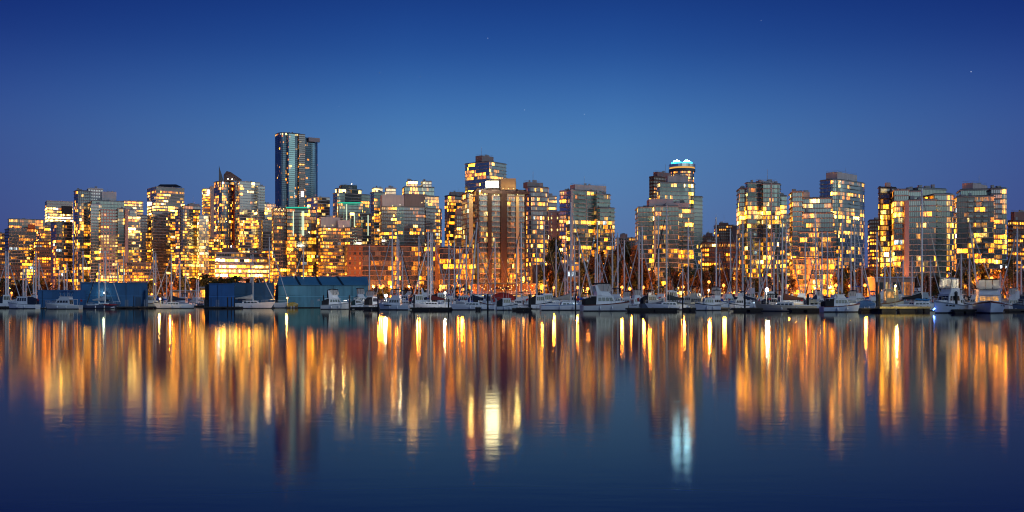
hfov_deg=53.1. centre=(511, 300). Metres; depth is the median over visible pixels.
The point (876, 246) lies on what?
sailing boat
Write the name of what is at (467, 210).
ribbon window
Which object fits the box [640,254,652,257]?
ribbon window
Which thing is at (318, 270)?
ribbon window
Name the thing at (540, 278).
conifer tree
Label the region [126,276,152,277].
ribbon window
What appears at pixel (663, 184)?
ribbon window
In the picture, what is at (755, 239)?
ribbon window
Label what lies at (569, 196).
ribbon window
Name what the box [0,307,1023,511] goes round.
water
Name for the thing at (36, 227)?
ribbon window
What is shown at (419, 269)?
sailing boat
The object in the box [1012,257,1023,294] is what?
sailing boat
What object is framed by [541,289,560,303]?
motor cruiser
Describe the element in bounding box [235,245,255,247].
ribbon window
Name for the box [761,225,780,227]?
ribbon window
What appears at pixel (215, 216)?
ribbon window
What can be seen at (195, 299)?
sailing boat
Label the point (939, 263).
ribbon window
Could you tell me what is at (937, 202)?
ribbon window
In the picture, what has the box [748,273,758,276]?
ribbon window
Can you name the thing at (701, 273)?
sailing boat
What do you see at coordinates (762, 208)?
ribbon window
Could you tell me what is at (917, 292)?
motor cruiser
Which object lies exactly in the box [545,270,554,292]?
conifer tree
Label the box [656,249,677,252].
ribbon window
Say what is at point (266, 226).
apartment tower
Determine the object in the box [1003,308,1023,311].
floating dock
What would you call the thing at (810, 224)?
ribbon window
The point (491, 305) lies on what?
fishing boat
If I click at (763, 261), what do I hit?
ribbon window
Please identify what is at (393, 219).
ribbon window
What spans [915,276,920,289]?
conifer tree
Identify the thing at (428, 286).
sailing boat
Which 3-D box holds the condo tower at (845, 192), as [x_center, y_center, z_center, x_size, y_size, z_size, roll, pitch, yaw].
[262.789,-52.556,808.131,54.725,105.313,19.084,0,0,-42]
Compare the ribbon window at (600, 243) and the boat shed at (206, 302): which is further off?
the ribbon window at (600, 243)
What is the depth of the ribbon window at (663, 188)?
762.93 m
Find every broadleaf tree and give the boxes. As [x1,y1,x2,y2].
[0,277,12,292]
[9,283,15,295]
[13,279,32,288]
[27,285,37,294]
[30,277,44,294]
[37,281,54,291]
[54,280,72,289]
[156,277,168,295]
[156,278,165,297]
[170,276,178,289]
[186,276,200,289]
[195,273,214,286]
[199,279,205,288]
[208,277,220,284]
[219,278,232,283]
[229,275,242,283]
[378,287,389,297]
[450,286,458,295]
[456,287,464,294]
[462,284,469,294]
[545,234,565,279]
[545,264,553,284]
[559,273,566,294]
[568,280,576,295]
[578,260,592,295]
[581,271,590,292]
[645,269,656,294]
[653,278,665,292]
[663,266,677,288]
[671,268,680,289]
[678,265,696,295]
[679,272,686,291]
[686,275,699,292]
[694,269,710,284]
[702,271,709,296]
[707,263,720,289]
[710,272,720,289]
[721,265,733,293]
[724,273,735,292]
[735,270,743,292]
[737,271,749,290]
[743,281,752,291]
[752,278,760,297]
[757,271,772,290]
[787,276,798,293]
[831,272,840,293]
[845,264,858,285]
[845,275,857,290]
[855,271,864,291]
[856,265,869,296]
[863,271,870,289]
[881,265,895,276]
[929,275,939,295]
[946,268,959,283]
[955,268,964,289]
[956,258,983,295]
[963,281,974,292]
[978,262,990,278]
[989,269,999,284]
[998,256,1018,287]
[1013,271,1023,290]
[1015,269,1023,289]
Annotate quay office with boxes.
[867,277,915,297]
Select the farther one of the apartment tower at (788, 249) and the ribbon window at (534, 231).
the apartment tower at (788, 249)
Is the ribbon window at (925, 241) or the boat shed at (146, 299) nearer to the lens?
the boat shed at (146, 299)
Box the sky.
[0,0,1023,289]
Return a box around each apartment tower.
[0,232,4,264]
[4,218,45,295]
[36,225,50,240]
[50,221,72,289]
[73,186,115,289]
[89,199,127,282]
[124,200,142,261]
[137,210,174,298]
[175,203,208,285]
[214,167,241,251]
[234,181,264,252]
[261,202,275,252]
[271,206,315,298]
[307,196,329,232]
[318,211,362,276]
[333,184,370,244]
[370,186,384,244]
[379,186,404,244]
[402,179,441,246]
[444,191,463,245]
[454,207,461,246]
[464,148,506,191]
[523,180,548,282]
[549,193,559,264]
[615,233,635,249]
[649,164,670,198]
[714,222,736,241]
[787,215,789,294]
[868,217,877,267]
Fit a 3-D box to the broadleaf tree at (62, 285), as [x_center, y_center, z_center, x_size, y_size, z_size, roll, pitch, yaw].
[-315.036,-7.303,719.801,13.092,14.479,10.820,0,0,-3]
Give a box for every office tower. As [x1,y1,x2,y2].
[45,200,72,289]
[147,184,183,214]
[202,185,213,237]
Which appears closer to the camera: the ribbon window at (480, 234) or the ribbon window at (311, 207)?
the ribbon window at (480, 234)
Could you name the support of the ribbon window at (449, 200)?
in the apartment tower at (453, 201)
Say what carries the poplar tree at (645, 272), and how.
on the ground
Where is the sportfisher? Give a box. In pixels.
[816,284,859,311]
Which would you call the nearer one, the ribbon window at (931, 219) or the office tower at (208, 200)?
the ribbon window at (931, 219)
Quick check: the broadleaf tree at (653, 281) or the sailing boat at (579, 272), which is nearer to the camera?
the sailing boat at (579, 272)
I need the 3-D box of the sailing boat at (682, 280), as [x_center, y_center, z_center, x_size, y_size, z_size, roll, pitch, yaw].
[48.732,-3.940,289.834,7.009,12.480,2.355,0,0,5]
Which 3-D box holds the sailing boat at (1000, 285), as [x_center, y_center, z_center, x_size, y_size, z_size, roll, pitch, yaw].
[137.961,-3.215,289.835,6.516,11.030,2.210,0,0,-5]
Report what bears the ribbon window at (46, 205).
in the office tower at (58, 210)
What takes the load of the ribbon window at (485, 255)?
in the hotel
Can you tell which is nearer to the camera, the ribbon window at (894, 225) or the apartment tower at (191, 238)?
the ribbon window at (894, 225)
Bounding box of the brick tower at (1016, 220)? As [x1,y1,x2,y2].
[1007,210,1023,297]
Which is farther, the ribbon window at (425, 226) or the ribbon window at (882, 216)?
the ribbon window at (425, 226)
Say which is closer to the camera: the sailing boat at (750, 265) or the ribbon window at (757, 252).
the sailing boat at (750, 265)
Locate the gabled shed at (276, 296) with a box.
[274,282,277,301]
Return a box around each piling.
[487,293,488,309]
[528,294,530,307]
[744,291,745,307]
[876,282,877,306]
[878,293,880,311]
[954,291,957,303]
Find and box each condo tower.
[559,183,614,296]
[635,193,694,296]
[656,174,702,274]
[736,169,787,297]
[819,170,864,267]
[877,182,896,275]
[890,184,954,295]
[953,181,1007,297]
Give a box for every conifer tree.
[0,283,9,296]
[13,283,21,297]
[20,284,31,295]
[148,280,159,297]
[164,278,172,296]
[177,277,188,289]
[189,279,197,289]
[535,264,546,294]
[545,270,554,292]
[550,273,562,296]
[576,277,584,296]
[643,274,650,295]
[662,277,672,296]
[694,269,705,296]
[720,267,728,296]
[760,277,770,295]
[772,274,780,294]
[840,273,847,296]
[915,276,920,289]
[923,275,931,295]
[931,281,940,297]
[999,267,1008,297]
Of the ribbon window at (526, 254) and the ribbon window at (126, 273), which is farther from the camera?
the ribbon window at (126, 273)
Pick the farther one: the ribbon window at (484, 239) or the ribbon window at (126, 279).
the ribbon window at (126, 279)
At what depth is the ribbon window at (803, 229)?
623.75 m
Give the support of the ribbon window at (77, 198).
in the apartment tower at (83, 199)
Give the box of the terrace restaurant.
[472,283,535,296]
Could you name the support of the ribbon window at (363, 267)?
in the glazed block at (356, 256)
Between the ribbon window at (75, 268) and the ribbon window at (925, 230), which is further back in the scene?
the ribbon window at (75, 268)
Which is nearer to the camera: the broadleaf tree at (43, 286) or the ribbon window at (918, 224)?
the ribbon window at (918, 224)
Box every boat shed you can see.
[37,290,85,308]
[80,282,147,306]
[144,290,147,305]
[203,285,208,308]
[207,283,234,308]
[232,283,274,307]
[278,276,368,307]
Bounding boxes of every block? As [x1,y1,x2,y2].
[34,240,50,287]
[345,244,472,298]
[530,263,566,295]
[700,240,738,296]
[702,232,714,241]
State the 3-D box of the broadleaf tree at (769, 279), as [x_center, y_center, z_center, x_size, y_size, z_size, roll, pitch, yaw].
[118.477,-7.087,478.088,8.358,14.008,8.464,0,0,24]
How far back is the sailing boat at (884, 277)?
299.87 m
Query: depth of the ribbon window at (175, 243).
1031.66 m
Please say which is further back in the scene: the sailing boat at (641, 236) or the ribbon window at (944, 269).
the ribbon window at (944, 269)
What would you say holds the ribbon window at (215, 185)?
in the apartment tower at (224, 212)
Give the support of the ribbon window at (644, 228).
in the condo tower at (680, 217)
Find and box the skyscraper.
[275,132,319,207]
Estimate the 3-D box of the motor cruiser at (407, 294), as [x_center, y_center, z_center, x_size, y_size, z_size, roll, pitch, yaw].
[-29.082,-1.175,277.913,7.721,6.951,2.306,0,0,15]
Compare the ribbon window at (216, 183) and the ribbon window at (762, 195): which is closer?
the ribbon window at (762, 195)
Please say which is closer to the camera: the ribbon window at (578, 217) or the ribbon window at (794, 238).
the ribbon window at (794, 238)
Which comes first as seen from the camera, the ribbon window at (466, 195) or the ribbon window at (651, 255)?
the ribbon window at (466, 195)
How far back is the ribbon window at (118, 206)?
997.72 m
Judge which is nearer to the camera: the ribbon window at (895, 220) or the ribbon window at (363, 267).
the ribbon window at (895, 220)
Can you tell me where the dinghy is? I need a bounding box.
[287,302,297,307]
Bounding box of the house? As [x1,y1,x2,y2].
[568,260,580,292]
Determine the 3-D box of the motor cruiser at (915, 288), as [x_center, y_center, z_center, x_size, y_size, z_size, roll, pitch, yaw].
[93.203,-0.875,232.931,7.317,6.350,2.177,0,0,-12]
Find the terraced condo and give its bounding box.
[788,189,836,297]
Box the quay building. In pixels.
[169,290,199,301]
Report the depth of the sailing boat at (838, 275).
309.82 m
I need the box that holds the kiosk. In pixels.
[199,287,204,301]
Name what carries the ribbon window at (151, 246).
in the apartment tower at (157, 231)
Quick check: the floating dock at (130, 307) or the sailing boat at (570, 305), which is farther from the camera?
the floating dock at (130, 307)
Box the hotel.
[461,177,529,288]
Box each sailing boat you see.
[0,253,23,299]
[1,251,19,295]
[12,267,31,296]
[18,268,32,295]
[22,260,41,293]
[23,250,48,295]
[26,260,47,292]
[51,266,65,289]
[57,263,74,289]
[60,267,71,289]
[68,251,91,289]
[84,251,120,308]
[86,263,114,308]
[112,263,124,282]
[116,252,130,282]
[145,249,165,300]
[147,253,172,303]
[153,252,193,307]
[160,273,170,302]
[167,259,196,306]
[182,275,193,302]
[190,279,203,304]
[191,280,204,304]
[235,252,274,307]
[240,255,259,282]
[254,235,288,307]
[294,245,314,278]
[358,246,385,301]
[375,229,411,298]
[378,235,412,299]
[383,239,412,294]
[387,251,415,300]
[399,234,433,294]
[411,231,442,300]
[411,233,451,306]
[424,230,447,299]
[432,240,463,296]
[440,242,470,299]
[443,246,473,298]
[449,222,496,309]
[451,235,481,294]
[458,241,492,297]
[480,238,512,294]
[495,239,531,304]
[504,223,539,297]
[519,245,549,294]
[525,219,558,293]
[538,240,569,297]
[540,202,592,309]
[551,241,578,294]
[553,254,580,300]
[558,234,592,302]
[578,240,592,300]
[579,222,617,301]
[580,251,603,292]
[588,254,611,294]
[600,233,629,298]
[602,231,632,293]
[610,240,640,292]
[622,231,654,294]
[626,227,655,303]
[640,213,674,296]
[645,206,689,309]
[670,223,704,298]
[676,268,689,292]
[689,249,710,297]
[697,217,735,301]
[708,251,729,298]
[717,226,748,299]
[722,235,751,296]
[725,223,760,307]
[732,229,764,302]
[745,238,769,296]
[746,216,780,303]
[757,224,816,310]
[758,230,791,295]
[767,253,787,293]
[769,223,799,293]
[791,234,818,292]
[805,230,840,299]
[809,210,823,307]
[811,230,840,296]
[822,218,857,299]
[826,254,848,295]
[836,216,870,297]
[836,225,867,293]
[856,264,868,294]
[857,232,892,299]
[875,251,904,300]
[875,263,892,293]
[890,188,940,310]
[895,259,911,300]
[899,257,920,300]
[923,256,939,300]
[954,252,975,297]
[959,223,992,299]
[959,255,974,301]
[999,270,1007,300]
[1000,228,1022,295]
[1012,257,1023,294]
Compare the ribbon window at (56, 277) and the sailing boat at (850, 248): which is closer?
the sailing boat at (850, 248)
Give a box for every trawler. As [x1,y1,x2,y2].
[676,286,704,307]
[735,292,754,302]
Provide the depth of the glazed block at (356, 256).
590.58 m
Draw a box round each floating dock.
[83,306,140,308]
[138,306,156,307]
[206,306,242,308]
[363,306,379,309]
[411,307,451,310]
[516,307,531,310]
[625,307,676,310]
[682,307,695,310]
[731,307,762,310]
[787,308,818,311]
[858,308,877,311]
[875,306,916,311]
[912,306,930,311]
[951,309,976,312]
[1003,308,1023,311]
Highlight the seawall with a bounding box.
[158,298,1007,302]
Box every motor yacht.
[933,270,967,312]
[972,279,1004,312]
[1012,292,1023,308]
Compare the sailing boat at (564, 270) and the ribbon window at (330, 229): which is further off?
the ribbon window at (330, 229)
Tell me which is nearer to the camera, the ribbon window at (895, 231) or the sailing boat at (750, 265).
the sailing boat at (750, 265)
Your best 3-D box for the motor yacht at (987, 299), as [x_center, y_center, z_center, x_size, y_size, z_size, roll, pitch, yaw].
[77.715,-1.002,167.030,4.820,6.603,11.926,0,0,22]
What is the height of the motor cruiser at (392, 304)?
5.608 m
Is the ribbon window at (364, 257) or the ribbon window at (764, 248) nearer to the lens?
the ribbon window at (364, 257)
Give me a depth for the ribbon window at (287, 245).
903.02 m
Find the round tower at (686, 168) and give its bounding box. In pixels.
[669,160,694,182]
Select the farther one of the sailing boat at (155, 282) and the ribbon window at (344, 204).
the ribbon window at (344, 204)
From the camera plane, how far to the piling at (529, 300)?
207.78 m
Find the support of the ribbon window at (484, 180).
in the apartment tower at (480, 170)
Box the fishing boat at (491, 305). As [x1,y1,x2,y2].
[479,279,496,309]
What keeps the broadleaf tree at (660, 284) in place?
on the ground
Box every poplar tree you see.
[587,255,596,292]
[588,271,596,296]
[594,255,603,282]
[596,250,604,272]
[603,255,611,293]
[608,253,616,293]
[614,243,623,292]
[619,260,629,296]
[623,241,631,290]
[627,246,640,285]
[627,270,635,295]
[631,271,643,289]
[640,259,647,292]
[837,268,852,296]
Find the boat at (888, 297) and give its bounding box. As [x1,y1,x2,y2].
[881,280,903,306]
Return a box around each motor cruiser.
[0,283,15,305]
[8,292,40,308]
[45,291,82,308]
[148,288,159,305]
[176,293,191,304]
[318,289,350,308]
[348,287,365,301]
[348,295,363,308]
[361,290,381,302]
[362,284,380,306]
[378,289,410,309]
[391,289,410,304]
[406,292,429,307]
[421,288,429,297]
[427,291,455,303]
[437,294,459,303]
[453,285,469,303]
[492,293,514,303]
[493,284,517,309]
[511,292,527,307]
[512,287,527,304]
[526,285,552,308]
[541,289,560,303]
[552,293,578,303]
[571,290,577,301]
[577,283,629,310]
[612,288,631,300]
[615,291,638,307]
[632,289,641,306]
[637,289,662,307]
[657,287,665,301]
[658,279,683,302]
[665,288,681,301]
[695,288,722,309]
[711,286,729,299]
[712,289,728,306]
[721,291,734,300]
[729,291,751,308]
[746,279,757,300]
[755,281,778,307]
[759,294,776,303]
[768,290,787,304]
[786,286,809,304]
[801,287,821,304]
[813,284,823,301]
[847,290,865,302]
[852,286,868,301]
[856,300,875,307]
[861,284,881,306]
[873,290,883,302]
[904,281,932,303]
[908,286,932,303]
[960,289,967,304]
[965,285,976,308]
[1000,283,1017,302]
[1001,283,1019,308]
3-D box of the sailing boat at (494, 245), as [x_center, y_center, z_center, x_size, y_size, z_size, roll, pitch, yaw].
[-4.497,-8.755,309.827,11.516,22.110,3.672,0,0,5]
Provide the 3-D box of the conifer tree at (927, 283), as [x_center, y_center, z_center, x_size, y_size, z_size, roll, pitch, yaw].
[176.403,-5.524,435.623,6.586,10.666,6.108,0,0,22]
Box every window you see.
[9,219,44,222]
[9,222,44,225]
[9,226,44,228]
[9,229,35,231]
[9,232,35,234]
[9,235,35,237]
[9,238,35,240]
[9,241,33,243]
[9,244,33,246]
[9,247,33,249]
[9,251,33,252]
[9,254,33,255]
[9,257,33,258]
[9,260,32,261]
[9,263,32,264]
[45,201,72,203]
[45,205,72,206]
[45,214,72,215]
[45,217,72,218]
[45,220,72,221]
[51,222,71,225]
[51,225,71,228]
[51,228,71,231]
[51,231,71,234]
[51,234,71,237]
[51,237,71,240]
[51,240,71,243]
[51,243,71,246]
[51,246,71,248]
[51,249,71,251]
[51,252,71,254]
[51,255,71,257]
[51,258,71,260]
[51,261,71,263]
[51,264,71,266]
[51,267,71,269]
[51,270,71,272]
[51,273,71,275]
[51,276,71,278]
[74,191,91,193]
[74,194,91,196]
[74,197,91,199]
[74,267,88,269]
[74,276,88,278]
[74,279,88,281]
[90,201,123,204]
[101,204,123,207]
[126,263,152,264]
[126,266,152,268]
[126,269,152,271]
[126,273,152,274]
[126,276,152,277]
[126,279,152,280]
[147,188,183,190]
[147,191,183,193]
[147,194,183,196]
[147,197,183,199]
[147,203,183,205]
[147,206,177,208]
[147,209,174,211]
[149,200,183,202]
[151,212,171,213]
[151,229,169,230]
[151,232,169,233]
[151,235,169,236]
[151,246,169,247]
[175,210,199,212]
[175,213,199,215]
[175,216,196,218]
[175,219,196,221]
[175,222,196,224]
[175,225,196,227]
[175,228,196,230]
[175,231,196,233]
[175,234,196,236]
[175,237,196,239]
[175,240,196,242]
[175,243,196,245]
[175,246,196,248]
[175,249,196,251]
[175,252,196,254]
[175,255,196,257]
[175,258,196,260]
[175,261,196,263]
[175,264,196,266]
[175,267,196,269]
[175,270,196,272]
[182,206,200,208]
[197,246,207,248]
[197,249,207,251]
[197,252,207,254]
[197,255,207,257]
[197,258,207,260]
[197,261,207,263]
[197,264,207,266]
[197,267,207,269]
[197,270,207,272]
[214,182,234,184]
[214,185,232,187]
[214,187,232,189]
[214,190,232,192]
[214,193,232,195]
[214,196,232,198]
[214,198,232,200]
[214,201,232,203]
[214,204,232,206]
[214,207,232,209]
[214,209,232,211]
[214,212,232,214]
[214,215,232,217]
[214,218,232,220]
[214,220,232,222]
[214,223,232,225]
[214,226,232,228]
[214,229,232,231]
[214,231,232,233]
[214,234,232,236]
[215,237,232,239]
[215,254,267,256]
[215,265,268,267]
[215,270,268,272]
[215,274,268,276]
[218,245,232,247]
[220,259,267,261]
[235,182,259,184]
[235,185,255,187]
[235,187,255,190]
[235,190,255,192]
[235,193,255,195]
[235,196,255,198]
[235,198,255,200]
[235,201,255,203]
[235,204,255,206]
[235,207,255,209]
[235,209,255,211]
[235,212,255,214]
[235,215,255,217]
[235,218,255,220]
[235,220,255,222]
[235,223,255,225]
[235,226,255,228]
[235,229,255,231]
[235,231,255,233]
[235,234,255,236]
[235,237,255,239]
[235,240,255,241]
[235,243,255,244]
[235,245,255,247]
[238,248,255,250]
[286,209,315,212]
[286,213,315,215]
[286,216,315,219]
[286,220,315,222]
[286,223,315,226]
[286,227,315,229]
[286,230,315,233]
[286,234,315,236]
[286,237,315,240]
[286,241,315,243]
[286,244,315,247]
[286,248,315,250]
[286,251,315,254]
[286,255,315,257]
[286,258,315,260]
[286,262,315,264]
[286,265,315,267]
[286,269,315,271]
[286,272,315,274]
[307,198,329,200]
[307,201,329,203]
[307,204,329,206]
[307,207,329,209]
[318,228,344,230]
[318,232,344,233]
[318,235,344,237]
[318,238,344,240]
[318,242,344,244]
[318,245,344,247]
[318,249,344,251]
[318,252,344,254]
[318,256,344,257]
[318,259,344,261]
[318,263,344,264]
[318,266,344,268]
[318,270,344,271]
[318,273,344,274]
[333,194,369,197]
[333,197,369,200]
[333,200,369,203]
[335,189,361,193]
[338,203,362,205]
[338,206,362,208]
[338,209,362,211]
[345,228,362,230]
[345,235,362,237]
[345,242,362,244]
[355,223,370,225]
[362,247,434,250]
[362,251,434,255]
[362,256,434,260]
[362,261,434,265]
[362,266,434,269]
[362,271,434,274]
[362,276,434,279]
[368,281,434,284]
[368,286,434,289]
[379,207,395,210]
[379,211,395,214]
[379,214,395,217]
[379,218,395,221]
[379,222,395,224]
[379,225,395,228]
[379,232,395,235]
[402,187,433,191]
[402,191,433,194]
[404,208,424,209]
[404,211,424,213]
[404,214,424,216]
[404,218,424,220]
[404,221,424,223]
[404,225,424,227]
[404,228,424,230]
[404,232,424,233]
[404,235,424,237]
[404,239,424,240]
[404,242,424,244]
[425,197,438,199]
[425,200,438,202]
[425,203,438,205]
[425,209,441,211]
[425,226,441,228]
[439,249,471,252]
[439,254,471,257]
[439,259,471,262]
[439,264,471,268]
[439,270,471,273]
[439,275,471,278]
[439,280,469,283]
[439,285,469,288]
[446,196,460,199]
[446,199,460,202]
[446,203,460,205]
[446,206,460,208]
[462,194,473,199]
[462,199,473,204]
[462,204,473,209]
[462,209,473,214]
[462,214,473,218]
[462,219,473,223]
[462,224,473,228]
[462,229,473,233]
[465,162,505,166]
[465,165,505,170]
[465,169,505,173]
[465,172,505,176]
[465,176,500,179]
[465,179,491,183]
[465,183,485,186]
[465,186,485,189]
[475,191,524,195]
[475,196,524,200]
[475,201,524,205]
[475,206,524,210]
[475,212,524,216]
[475,217,524,221]
[475,222,524,226]
[475,227,524,231]
[475,232,524,236]
[475,248,524,252]
[475,253,524,257]
[475,259,524,262]
[475,264,524,267]
[475,269,524,272]
[475,274,524,278]
[475,279,524,282]
[476,238,524,241]
[476,243,524,247]
[526,188,548,191]
[526,197,548,201]
[526,202,548,205]
[526,207,548,210]
[526,211,548,214]
[526,216,548,219]
[526,221,548,224]
[526,226,548,228]
[526,230,548,233]
[526,235,548,238]
[526,240,548,242]
[526,244,547,247]
[526,249,548,252]
[526,254,547,256]
[526,258,547,261]
[527,193,548,196]
[567,191,600,194]
[567,195,591,198]
[567,199,591,203]
[567,204,591,207]
[567,208,591,211]
[567,212,591,215]
[567,216,591,219]
[567,220,591,223]
[567,225,591,228]
[567,229,591,232]
[567,233,591,236]
[567,237,591,240]
[567,241,591,244]
[567,246,591,248]
[567,250,591,253]
[568,254,591,257]
[568,258,588,261]
[594,195,609,198]
[594,199,609,202]
[594,203,609,206]
[597,209,613,211]
[597,213,613,215]
[597,217,613,220]
[597,221,613,224]
[599,225,613,228]
[599,229,613,232]
[599,234,613,236]
[599,238,613,240]
[599,242,613,244]
[599,246,613,249]
[636,208,652,212]
[636,213,652,217]
[636,217,652,221]
[636,222,652,226]
[636,227,652,230]
[636,231,652,235]
[636,240,652,244]
[640,245,652,248]
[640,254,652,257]
[656,207,677,210]
[656,212,677,215]
[656,217,677,219]
[656,221,677,224]
[656,226,677,228]
[656,230,677,233]
[656,235,677,238]
[656,240,677,242]
[656,244,677,247]
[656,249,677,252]
[656,258,677,261]
[656,263,677,266]
[657,254,677,256]
[659,183,694,187]
[659,187,694,191]
[659,191,694,195]
[659,195,691,198]
[670,171,693,173]
[673,200,691,202]
[680,209,692,212]
[680,214,692,216]
[680,218,692,221]
[680,223,692,226]
[680,227,692,230]
[680,232,692,235]
[680,241,692,244]
[680,250,692,253]
[680,255,692,257]
[680,259,692,262]
[692,197,701,200]
[692,201,701,204]
[692,205,701,208]
[701,244,734,246]
[703,249,738,250]
[703,253,738,255]
[703,258,738,260]
[703,263,738,265]
[745,184,760,187]
[745,188,760,191]
[745,193,760,196]
[745,197,760,200]
[745,202,760,205]
[745,206,760,209]
[745,211,760,213]
[745,215,760,218]
[745,220,760,222]
[745,224,760,227]
[745,229,760,231]
[745,233,760,236]
[745,238,760,240]
[745,242,760,245]
[745,246,760,249]
[745,251,760,254]
[745,255,760,258]
[745,260,760,263]
[745,264,760,267]
[745,269,760,272]
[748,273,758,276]
[761,185,780,188]
[761,189,780,192]
[761,194,780,196]
[761,198,780,201]
[761,202,780,205]
[761,207,780,210]
[761,211,780,214]
[761,216,780,219]
[761,220,780,223]
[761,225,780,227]
[761,229,780,232]
[761,234,780,236]
[761,238,780,241]
[761,242,780,245]
[761,247,780,250]
[761,251,780,254]
[761,256,780,258]
[761,260,780,263]
[761,265,780,267]
[761,269,780,272]
[790,192,801,196]
[790,197,801,201]
[790,202,801,206]
[790,207,801,211]
[790,212,801,216]
[790,217,801,221]
[790,222,801,226]
[790,227,801,230]
[790,232,799,235]
[790,237,799,240]
[790,241,799,245]
[790,246,799,250]
[790,251,799,255]
[791,260,834,263]
[791,265,834,268]
[791,270,834,273]
[791,275,831,278]
[793,290,834,293]
[796,280,832,283]
[797,285,834,288]
[800,233,833,236]
[800,238,833,241]
[800,242,833,246]
[800,247,833,250]
[800,252,833,255]
[802,199,830,202]
[802,204,830,207]
[802,208,830,211]
[802,214,832,217]
[802,218,832,222]
[802,223,832,226]
[802,228,832,230]
[820,180,864,186]
[820,184,864,190]
[820,188,864,194]
[820,192,864,198]
[825,196,864,201]
[831,200,864,205]
[831,204,864,209]
[831,207,864,213]
[831,211,864,216]
[833,215,864,220]
[833,219,864,224]
[833,223,864,228]
[833,227,864,231]
[835,231,864,235]
[835,235,864,239]
[835,238,864,243]
[835,242,864,246]
[835,246,864,250]
[835,250,864,254]
[835,254,864,258]
[837,258,864,261]
[837,262,864,265]
[878,189,893,192]
[878,194,889,197]
[878,199,889,203]
[878,205,889,208]
[878,210,889,213]
[878,215,889,219]
[878,220,889,224]
[878,226,889,229]
[878,231,889,234]
[878,236,889,240]
[878,242,889,245]
[878,247,889,250]
[878,252,889,256]
[878,258,889,261]
[891,191,907,196]
[891,196,907,202]
[891,202,903,207]
[891,207,903,213]
[891,213,903,218]
[891,218,903,223]
[891,224,903,229]
[891,229,903,234]
[891,234,903,239]
[891,240,903,245]
[891,245,903,250]
[891,251,903,255]
[891,256,903,261]
[891,262,901,266]
[906,282,909,295]
[909,192,920,195]
[909,201,935,205]
[909,206,935,210]
[909,212,935,216]
[909,217,935,221]
[909,223,935,227]
[909,228,935,232]
[909,234,935,238]
[909,239,935,243]
[909,245,935,249]
[909,250,935,254]
[909,256,935,260]
[909,261,935,265]
[909,267,935,271]
[909,273,935,276]
[917,189,945,194]
[925,195,952,199]
[936,201,952,205]
[936,206,952,210]
[936,212,952,216]
[936,217,952,221]
[936,223,952,227]
[936,228,952,232]
[936,234,952,238]
[936,240,952,243]
[936,245,952,249]
[936,251,952,254]
[936,256,952,260]
[936,262,952,265]
[936,267,952,271]
[936,273,949,276]
[953,197,993,203]
[953,202,993,208]
[953,207,993,213]
[953,212,993,218]
[953,217,993,222]
[953,223,993,227]
[953,228,993,232]
[953,233,993,238]
[953,238,993,243]
[953,243,993,248]
[953,249,993,253]
[953,254,993,258]
[953,259,993,263]
[953,264,993,268]
[958,190,988,195]
[989,190,1001,193]
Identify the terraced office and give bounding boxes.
[215,247,268,282]

